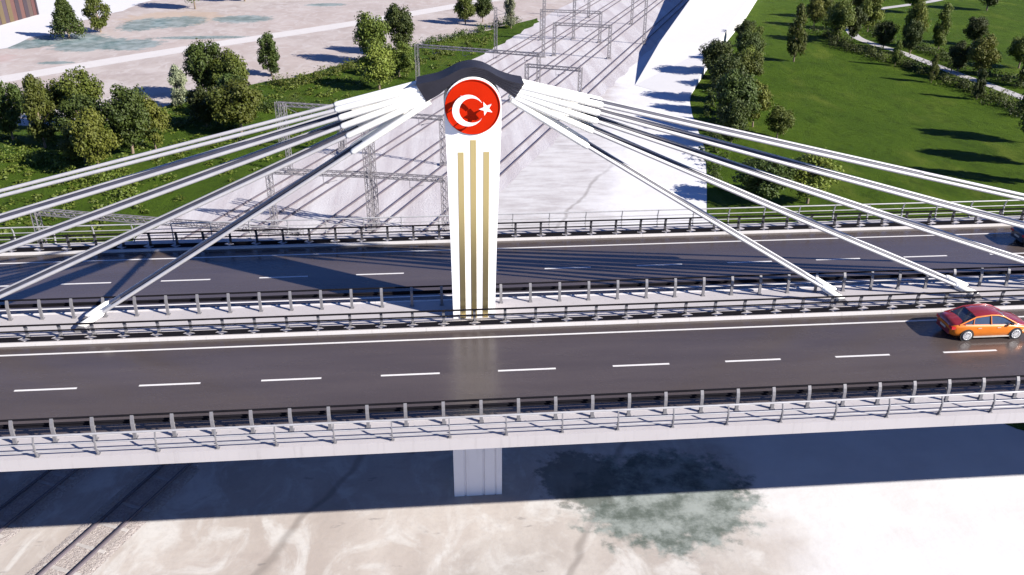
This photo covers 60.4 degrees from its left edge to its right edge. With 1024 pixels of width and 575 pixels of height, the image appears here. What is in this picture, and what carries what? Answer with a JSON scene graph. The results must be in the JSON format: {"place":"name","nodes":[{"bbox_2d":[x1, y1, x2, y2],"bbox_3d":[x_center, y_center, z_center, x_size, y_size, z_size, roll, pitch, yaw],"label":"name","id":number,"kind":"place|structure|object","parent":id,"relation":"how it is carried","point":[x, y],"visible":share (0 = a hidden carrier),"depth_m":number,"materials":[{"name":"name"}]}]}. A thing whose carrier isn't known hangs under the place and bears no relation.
{"place":"outdoors","nodes":[
{"label":"outdoors","id":0,"kind":"place"},
{"bbox_2d":[0,0,150,48],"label":"pavement","id":1,"kind":"structure","parent":0,"point":[15,32],"depth_m":208.08,"materials":[{"name":"white concrete"}]},
{"bbox_2d":[0,0,38,24],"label":"panel wall","id":2,"kind":"structure","parent":1,"relation":"on","point":[12,10],"depth_m":207.53,"materials":[{"name":"concrete"}]},
{"bbox_2d":[0,0,499,81],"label":"dirt road","id":3,"kind":"structure","parent":0,"point":[61,69],"depth_m":177.13,"materials":[{"name":"beige soil"}]},
{"bbox_2d":[0,0,1023,574],"bbox_3d":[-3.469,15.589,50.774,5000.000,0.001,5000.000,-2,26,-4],"label":"ground","id":4,"kind":"structure","parent":0,"point":[944,500],"depth_m":56.15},
{"bbox_2d":[48,0,87,38],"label":"tree","id":5,"kind":"object","parent":4,"relation":"on","point":[63,14],"visible":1,"depth_m":185.48,"materials":[{"name":"green plant"}]},
{"bbox_2d":[81,0,111,31],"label":"tree","id":6,"kind":"object","parent":4,"relation":"on","point":[91,9],"visible":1,"depth_m":193.06,"materials":[{"name":"green plant"}]},
{"bbox_2d":[256,31,280,75],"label":"tree","id":7,"kind":"object","parent":4,"relation":"on","point":[267,44],"visible":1,"depth_m":156.16,"materials":[{"name":"green plant"}]},
{"bbox_2d":[0,18,538,244],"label":"verge","id":8,"kind":"structure","parent":4,"relation":"on","point":[163,204],"depth_m":117.54,"materials":[{"name":"green plant"}]},
{"bbox_2d":[0,80,25,139],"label":"tree","id":9,"kind":"object","parent":8,"relation":"on","point":[10,118],"visible":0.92,"depth_m":120.53,"materials":[{"name":"green plant"}]},
{"bbox_2d":[20,73,59,147],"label":"tree","id":10,"kind":"object","parent":8,"relation":"on","point":[33,107],"visible":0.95,"depth_m":117.28,"materials":[{"name":"green plant"}]},
{"bbox_2d":[22,77,62,126],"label":"tree","id":11,"kind":"object","parent":8,"relation":"on","point":[52,93],"visible":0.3,"depth_m":124.55,"materials":[{"name":"green plant"}]},
{"bbox_2d":[0,140,139,203],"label":"hedge","id":12,"kind":"object","parent":8,"relation":"on","point":[34,156],"visible":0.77,"depth_m":111.46,"materials":[{"name":"green plant"}]},
{"bbox_2d":[57,125,85,162],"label":"tree","id":13,"kind":"object","parent":8,"relation":"on","point":[66,147],"visible":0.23,"depth_m":110.95,"materials":[{"name":"green plant"}]},
{"bbox_2d":[50,92,106,138],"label":"tree","id":14,"kind":"object","parent":8,"relation":"on","point":[68,109],"visible":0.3,"depth_m":115.62,"materials":[{"name":"green plant"}]},
{"bbox_2d":[53,65,104,119],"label":"tree","id":15,"kind":"object","parent":8,"relation":"on","point":[66,87],"visible":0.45,"depth_m":123.77,"materials":[{"name":"green plant"}]},
{"bbox_2d":[67,106,123,163],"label":"tree","id":16,"kind":"object","parent":8,"relation":"on","point":[91,140],"visible":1,"depth_m":107.10,"materials":[{"name":"green plant"}]},
{"bbox_2d":[96,83,157,153],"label":"tree","id":17,"kind":"object","parent":8,"relation":"on","point":[122,111],"visible":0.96,"depth_m":114.32,"materials":[{"name":"green plant"}]},
{"bbox_2d":[137,93,170,148],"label":"tree","id":18,"kind":"object","parent":8,"relation":"on","point":[160,117],"visible":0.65,"depth_m":117.22,"materials":[{"name":"green plant"}]},
{"bbox_2d":[167,63,187,105],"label":"tree","id":19,"kind":"object","parent":8,"relation":"on","point":[177,79],"visible":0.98,"depth_m":136.82,"materials":[{"name":"green plant"}]},
{"bbox_2d":[182,85,216,127],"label":"tree","id":20,"kind":"object","parent":8,"relation":"on","point":[196,97],"visible":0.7,"depth_m":126.30,"materials":[{"name":"green plant"}]},
{"bbox_2d":[180,38,221,90],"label":"tree","id":21,"kind":"object","parent":8,"relation":"on","point":[196,63],"visible":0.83,"depth_m":139.25,"materials":[{"name":"green plant"}]},
{"bbox_2d":[132,94,305,132],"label":"hedge","id":22,"kind":"object","parent":8,"relation":"on","point":[192,120],"visible":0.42,"depth_m":136.68,"materials":[{"name":"green plant"}]},
{"bbox_2d":[206,47,249,85],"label":"tree","id":23,"kind":"object","parent":8,"relation":"on","point":[230,62],"visible":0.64,"depth_m":137.90,"materials":[{"name":"green plant"}]},
{"bbox_2d":[204,76,264,131],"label":"tree","id":24,"kind":"object","parent":8,"relation":"on","point":[240,109],"visible":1,"depth_m":123.19,"materials":[{"name":"green plant"}]},
{"bbox_2d":[271,58,358,86],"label":"hedge","id":25,"kind":"object","parent":8,"relation":"on","point":[316,74],"visible":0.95,"depth_m":154.97,"materials":[{"name":"green plant"}]},
{"bbox_2d":[352,10,390,54],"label":"tree","id":26,"kind":"object","parent":8,"relation":"on","point":[370,30],"visible":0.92,"depth_m":164.14,"materials":[{"name":"green plant"}]},
{"bbox_2d":[352,43,397,88],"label":"tree","id":27,"kind":"object","parent":8,"relation":"on","point":[379,61],"visible":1,"depth_m":146.60,"materials":[{"name":"green plant"}]},
{"bbox_2d":[382,3,414,45],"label":"tree","id":28,"kind":"object","parent":8,"relation":"on","point":[397,19],"visible":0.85,"depth_m":171.16,"materials":[{"name":"green plant"}]},
{"bbox_2d":[384,40,413,76],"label":"tree","id":29,"kind":"object","parent":8,"relation":"on","point":[401,55],"visible":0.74,"depth_m":155.36,"materials":[{"name":"green plant"}]},
{"bbox_2d":[387,35,492,81],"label":"hedge","id":30,"kind":"object","parent":8,"relation":"on","point":[467,43],"visible":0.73,"depth_m":174.14,"materials":[{"name":"green plant"}]},
{"bbox_2d":[410,16,522,46],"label":"hedge","id":31,"kind":"object","parent":8,"relation":"on","point":[481,29],"visible":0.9,"depth_m":192.75,"materials":[{"name":"green plant"}]},
{"bbox_2d":[133,0,688,240],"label":"railway yard","id":32,"kind":"structure","parent":4,"relation":"on","point":[519,130],"depth_m":120.99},
{"bbox_2d":[30,209,303,243],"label":"catenary portal","id":33,"kind":"object","parent":32,"relation":"on","point":[63,215],"visible":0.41,"depth_m":80.26,"materials":[{"name":"metal"}]},
{"bbox_2d":[274,101,344,152],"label":"catenary portal","id":34,"kind":"object","parent":32,"relation":"on","point":[298,106],"visible":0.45,"depth_m":116.84,"materials":[{"name":"metal"}]},
{"bbox_2d":[0,0,663,546],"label":"railway track","id":35,"kind":"structure","parent":32,"relation":"on","point":[30,498],"depth_m":55.82,"materials":[{"name":"metal"}]},
{"bbox_2d":[24,0,688,574],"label":"railway track","id":36,"kind":"structure","parent":32,"relation":"on","point":[102,534],"depth_m":53.55,"materials":[{"name":"metal"}]},
{"bbox_2d":[265,131,449,231],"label":"catenary portal","id":37,"kind":"object","parent":32,"relation":"on","point":[364,175],"visible":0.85,"depth_m":91.97,"materials":[{"name":"metal"}]},
{"bbox_2d":[367,127,380,225],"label":"catenary mast","id":38,"kind":"object","parent":32,"relation":"on","point":[375,196],"visible":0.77,"depth_m":93.23,"materials":[{"name":"metal"}]},
{"bbox_2d":[180,0,599,239],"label":"railway track","id":39,"kind":"structure","parent":32,"relation":"on","point":[242,204],"depth_m":111.60,"materials":[{"name":"grey metal"}]},
{"bbox_2d":[340,113,446,165],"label":"catenary portal","id":40,"kind":"object","parent":32,"relation":"on","point":[441,142],"visible":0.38,"depth_m":112.24,"materials":[{"name":"metal"}]},
{"bbox_2d":[238,0,620,237],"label":"railway track","id":41,"kind":"structure","parent":32,"relation":"on","point":[306,204],"depth_m":118.81,"materials":[{"name":"grey metal"}]},
{"bbox_2d":[305,0,644,235],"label":"railway track","id":42,"kind":"structure","parent":32,"relation":"on","point":[357,199],"depth_m":114.32,"materials":[{"name":"grey metal"}]},
{"bbox_2d":[414,44,540,82],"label":"catenary portal","id":43,"kind":"object","parent":32,"relation":"on","point":[483,51],"visible":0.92,"depth_m":149.02,"materials":[{"name":"metal"}]},
{"bbox_2d":[524,63,582,92],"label":"catenary portal","id":44,"kind":"object","parent":32,"relation":"on","point":[552,68],"visible":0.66,"depth_m":137.68,"materials":[{"name":"metal"}]},
{"bbox_2d":[551,22,611,58],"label":"catenary portal","id":45,"kind":"object","parent":32,"relation":"on","point":[580,24],"visible":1,"depth_m":171.77,"materials":[{"name":"metal"}]},
{"bbox_2d":[453,0,475,23],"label":"tree","id":46,"kind":"object","parent":4,"relation":"on","point":[460,7],"visible":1,"depth_m":203.93,"materials":[{"name":"green plant"}]},
{"bbox_2d":[0,215,1023,496],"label":"road bridge","id":47,"kind":"structure","parent":4,"relation":"on","point":[476,463],"depth_m":48.09,"materials":[{"name":"concrete"}]},
{"bbox_2d":[0,104,371,218],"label":"stay cable","id":48,"kind":"object","parent":47,"relation":"attached to","point":[167,165],"visible":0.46,"depth_m":45.83,"materials":[{"name":"metal"}]},
{"bbox_2d":[0,111,372,249],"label":"stay cable","id":49,"kind":"object","parent":47,"relation":"attached to","point":[173,184],"visible":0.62,"depth_m":46.29,"materials":[{"name":"metal"}]},
{"bbox_2d":[0,112,389,294],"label":"stay cable","id":50,"kind":"object","parent":47,"relation":"attached to","point":[178,210],"visible":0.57,"depth_m":46.92,"materials":[{"name":"metal"}]},
{"bbox_2d":[0,81,415,192],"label":"stay cable","id":51,"kind":"object","parent":47,"relation":"attached to","point":[373,94],"visible":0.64,"depth_m":45.73,"materials":[{"name":"metal"}]},
{"bbox_2d":[0,86,419,197],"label":"stay cable","id":52,"kind":"object","parent":47,"relation":"attached to","point":[374,100],"visible":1,"depth_m":44.70,"materials":[{"name":"metal"}]},
{"bbox_2d":[0,91,421,222],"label":"stay cable","id":53,"kind":"object","parent":47,"relation":"attached to","point":[364,110],"visible":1,"depth_m":45.02,"materials":[{"name":"metal"}]},
{"bbox_2d":[0,95,423,253],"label":"stay cable","id":54,"kind":"object","parent":47,"relation":"attached to","point":[364,118],"visible":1,"depth_m":45.39,"materials":[{"name":"metal"}]},
{"bbox_2d":[0,99,430,298],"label":"stay cable","id":55,"kind":"object","parent":47,"relation":"attached to","point":[374,123],"visible":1,"depth_m":45.89,"materials":[{"name":"metal"}]},
{"bbox_2d":[81,110,409,320],"bbox_3d":[-14.248,-4.005,47.578,20.144,12.605,0.926,-2,26,-4],"label":"stay cable","id":56,"kind":"object","parent":47,"relation":"attached to","point":[104,305],"visible":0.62,"depth_m":47.46,"materials":[{"name":"metal"}]},
{"bbox_2d":[75,101,430,332],"bbox_3d":[-14.169,-3.598,46.760,20.144,12.605,0.520,-2,26,-4],"label":"stay cable","id":57,"kind":"object","parent":47,"relation":"attached to","point":[97,315],"visible":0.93,"depth_m":46.47,"materials":[{"name":"metal"}]},
{"bbox_2d":[416,60,523,318],"bbox_3d":[-2.178,-4.922,47.719,5.460,14.220,2.280,-2,26,-4],"label":"pylon","id":58,"kind":"object","parent":47,"relation":"on","point":[472,107],"visible":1,"depth_m":46.34,"materials":[{"name":"white paint"}]},
{"bbox_2d":[0,309,1023,436],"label":"road","id":59,"kind":"structure","parent":47,"relation":"on","point":[51,381],"depth_m":45.68,"materials":[{"name":"grey asphalt"}]},
{"bbox_2d":[936,304,1023,340],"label":"car","id":60,"kind":"object","parent":59,"relation":"on","point":[969,322],"visible":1,"depth_m":48.35,"materials":[{"name":"orange paint"}]},
{"bbox_2d":[0,226,1023,314],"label":"road","id":61,"kind":"structure","parent":47,"relation":"on","point":[276,269],"depth_m":56.88,"materials":[{"name":"grey asphalt"}]},
{"bbox_2d":[0,375,1023,444],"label":"guard rail","id":62,"kind":"object","parent":47,"relation":"on","point":[481,405],"visible":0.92,"depth_m":41.05,"materials":[{"name":"metal"}]},
{"bbox_2d":[0,289,1023,342],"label":"guard rail","id":63,"kind":"object","parent":47,"relation":"on","point":[431,324],"visible":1,"depth_m":49.57,"materials":[{"name":"metal"}]},
{"bbox_2d":[0,266,1023,320],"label":"guard rail","id":64,"kind":"object","parent":47,"relation":"on","point":[530,288],"visible":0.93,"depth_m":51.83,"materials":[{"name":"metal"}]},
{"bbox_2d":[0,208,1023,251],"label":"guard rail","id":65,"kind":"object","parent":47,"relation":"on","point":[387,232],"visible":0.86,"depth_m":60.68,"materials":[{"name":"grey metal"}]},
{"bbox_2d":[0,391,1023,457],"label":"parapet railing","id":66,"kind":"object","parent":47,"relation":"on","point":[157,446],"visible":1,"depth_m":39.90,"materials":[{"name":"metal"}]},
{"bbox_2d":[0,200,1023,244],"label":"parapet railing","id":67,"kind":"object","parent":47,"relation":"on","point":[549,218],"visible":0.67,"depth_m":61.38,"materials":[{"name":"metal"}]},
{"bbox_2d":[508,94,839,295],"bbox_3d":[9.820,-4.821,49.473,20.144,12.605,0.926,-2,26,-4],"label":"stay cable","id":68,"kind":"object","parent":47,"relation":"attached to","point":[650,180],"visible":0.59,"depth_m":49.24,"materials":[{"name":"metal"}]},
{"bbox_2d":[510,100,848,304],"bbox_3d":[9.898,-4.414,48.655,20.144,12.605,0.520,-2,26,-4],"label":"stay cable","id":69,"kind":"object","parent":47,"relation":"attached to","point":[586,145],"visible":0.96,"depth_m":47.93,"materials":[{"name":"metal"}]},
{"bbox_2d":[508,93,971,290],"bbox_3d":[13.956,-5.065,49.746,28.443,12.839,0.928,-2,26,-4],"label":"stay cable","id":70,"kind":"object","parent":47,"relation":"attached to","point":[758,198],"visible":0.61,"depth_m":49.67,"materials":[{"name":"metal"}]},
{"bbox_2d":[510,96,981,299],"bbox_3d":[14.034,-4.659,48.928,28.443,12.839,0.520,-2,26,-4],"label":"stay cable","id":71,"kind":"object","parent":47,"relation":"attached to","point":[591,130],"visible":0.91,"depth_m":48.17,"materials":[{"name":"metal"}]},
{"bbox_2d":[510,93,1023,263],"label":"stay cable","id":72,"kind":"object","parent":47,"relation":"attached to","point":[572,113],"visible":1,"depth_m":47.83,"materials":[{"name":"metal"}]},
{"bbox_2d":[515,84,1023,200],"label":"stay cable","id":73,"kind":"object","parent":47,"relation":"attached to","point":[564,96],"visible":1,"depth_m":46.98,"materials":[{"name":"metal"}]},
{"bbox_2d":[515,90,1023,228],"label":"stay cable","id":74,"kind":"object","parent":47,"relation":"attached to","point":[575,106],"visible":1,"depth_m":47.41,"materials":[{"name":"metal"}]},
{"bbox_2d":[522,79,1023,196],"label":"stay cable","id":75,"kind":"object","parent":47,"relation":"attached to","point":[705,124],"visible":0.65,"depth_m":47.93,"materials":[{"name":"metal"}]},
{"bbox_2d":[566,100,1023,224],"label":"stay cable","id":76,"kind":"object","parent":47,"relation":"attached to","point":[777,157],"visible":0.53,"depth_m":48.87,"materials":[{"name":"metal"}]},
{"bbox_2d":[569,108,1023,260],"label":"stay cable","id":77,"kind":"object","parent":47,"relation":"attached to","point":[761,172],"visible":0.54,"depth_m":49.41,"materials":[{"name":"metal"}]},
{"bbox_2d":[635,0,756,99],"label":"ramp","id":78,"kind":"structure","parent":4,"relation":"on","point":[675,67],"depth_m":175.63,"materials":[{"name":"white concrete"}]},
{"bbox_2d":[690,0,1023,429],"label":"lawn","id":79,"kind":"structure","parent":0,"point":[836,99],"depth_m":135.58,"materials":[{"name":"green plant"}]},
{"bbox_2d":[698,71,730,191],"bbox_3d":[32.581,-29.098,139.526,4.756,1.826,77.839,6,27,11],"label":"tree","id":80,"kind":"object","parent":79,"relation":"on","point":[714,120],"visible":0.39,"depth_m":127.59,"materials":[{"name":"green plant"}]},
{"bbox_2d":[698,38,735,69],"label":"tree","id":81,"kind":"object","parent":79,"relation":"on","point":[713,50],"visible":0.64,"depth_m":154.81,"materials":[{"name":"green plant"}]},
{"bbox_2d":[706,53,748,89],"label":"tree","id":82,"kind":"object","parent":79,"relation":"on","point":[720,66],"visible":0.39,"depth_m":139.73,"materials":[{"name":"green plant"}]},
{"bbox_2d":[716,96,751,142],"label":"tree","id":83,"kind":"object","parent":79,"relation":"on","point":[735,114],"visible":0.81,"depth_m":118.87,"materials":[{"name":"green plant"}]},
{"bbox_2d":[713,68,761,117],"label":"tree","id":84,"kind":"object","parent":79,"relation":"on","point":[728,87],"visible":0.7,"depth_m":123.71,"materials":[{"name":"green plant"}]},
{"bbox_2d":[734,28,765,57],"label":"tree","id":85,"kind":"object","parent":79,"relation":"on","point":[745,38],"visible":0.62,"depth_m":160.90,"materials":[{"name":"green plant"}]},
{"bbox_2d":[736,49,764,80],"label":"tree","id":86,"kind":"object","parent":79,"relation":"on","point":[754,66],"visible":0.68,"depth_m":146.75,"materials":[{"name":"green plant"}]},
{"bbox_2d":[746,80,774,126],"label":"tree","id":87,"kind":"object","parent":79,"relation":"on","point":[764,96],"visible":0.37,"depth_m":127.97,"materials":[{"name":"green plant"}]},
{"bbox_2d":[731,153,799,199],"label":"tree","id":88,"kind":"object","parent":79,"relation":"on","point":[754,185],"visible":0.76,"depth_m":99.43,"materials":[{"name":"green plant"}]},
{"bbox_2d":[764,103,795,137],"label":"tree","id":89,"kind":"object","parent":79,"relation":"on","point":[780,120],"visible":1,"depth_m":123.42,"materials":[{"name":"green plant"}]},
{"bbox_2d":[786,3,807,61],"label":"tree","id":90,"kind":"object","parent":79,"relation":"on","point":[795,46],"visible":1,"depth_m":168.51,"materials":[{"name":"green plant"}]},
{"bbox_2d":[787,148,843,203],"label":"tree","id":91,"kind":"object","parent":79,"relation":"on","point":[814,180],"visible":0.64,"depth_m":99.37,"materials":[{"name":"green plant"}]},
{"bbox_2d":[805,0,825,25],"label":"tree","id":92,"kind":"object","parent":79,"relation":"on","point":[815,9],"visible":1,"depth_m":203.60,"materials":[{"name":"green plant"}]},
{"bbox_2d":[822,0,856,41],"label":"tree","id":93,"kind":"object","parent":79,"relation":"on","point":[841,16],"visible":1,"depth_m":185.31,"materials":[{"name":"green plant"}]},
{"bbox_2d":[846,6,867,38],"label":"tree","id":94,"kind":"object","parent":79,"relation":"on","point":[860,16],"visible":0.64,"depth_m":188.20,"materials":[{"name":"green plant"}]},
{"bbox_2d":[860,0,884,31],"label":"tree","id":95,"kind":"object","parent":79,"relation":"on","point":[872,9],"visible":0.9,"depth_m":196.72,"materials":[{"name":"green plant"}]},
{"bbox_2d":[873,19,899,48],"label":"tree","id":96,"kind":"object","parent":79,"relation":"on","point":[887,35],"visible":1,"depth_m":180.33,"materials":[{"name":"green plant"}]},
{"bbox_2d":[902,18,925,53],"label":"tree","id":97,"kind":"object","parent":79,"relation":"on","point":[915,31],"visible":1,"depth_m":175.51,"materials":[{"name":"green plant"}]},
{"bbox_2d":[807,25,1023,117],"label":"hedge","id":98,"kind":"object","parent":79,"relation":"on","point":[1006,103],"visible":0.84,"depth_m":161.74,"materials":[{"name":"green plant"}]},
{"bbox_2d":[900,0,930,45],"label":"tree","id":99,"kind":"object","parent":79,"relation":"on","point":[919,13],"visible":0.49,"depth_m":177.03,"materials":[{"name":"green plant"}]},
{"bbox_2d":[932,1,953,48],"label":"tree","id":100,"kind":"object","parent":79,"relation":"on","point":[941,31],"visible":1,"depth_m":180.04,"materials":[{"name":"green plant"}]},
{"bbox_2d":[865,19,1023,88],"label":"hedge","id":101,"kind":"object","parent":79,"relation":"on","point":[943,53],"visible":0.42,"depth_m":170.42,"materials":[{"name":"green plant"}]},
{"bbox_2d":[948,40,971,71],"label":"tree","id":102,"kind":"object","parent":79,"relation":"on","point":[958,52],"visible":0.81,"depth_m":161.91,"materials":[{"name":"green plant"}]},
{"bbox_2d":[962,16,989,43],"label":"tree","id":103,"kind":"object","parent":79,"relation":"on","point":[976,28],"visible":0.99,"depth_m":184.09,"materials":[{"name":"green plant"}]},
{"bbox_2d":[973,68,988,99],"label":"tree","id":104,"kind":"object","parent":79,"relation":"on","point":[980,84],"visible":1,"depth_m":143.91,"materials":[{"name":"green plant"}]},
{"bbox_2d":[966,33,1002,75],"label":"tree","id":105,"kind":"object","parent":79,"relation":"on","point":[985,50],"visible":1,"depth_m":157.78,"materials":[{"name":"green plant"}]},
{"bbox_2d":[1006,36,1023,67],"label":"tree","id":106,"kind":"object","parent":79,"relation":"on","point":[1017,45],"visible":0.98,"depth_m":164.76,"materials":[{"name":"green plant"}]},
{"bbox_2d":[845,0,1023,99],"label":"path","id":107,"kind":"structure","parent":0,"point":[861,39],"depth_m":173.48,"materials":[{"name":"grey concrete"}]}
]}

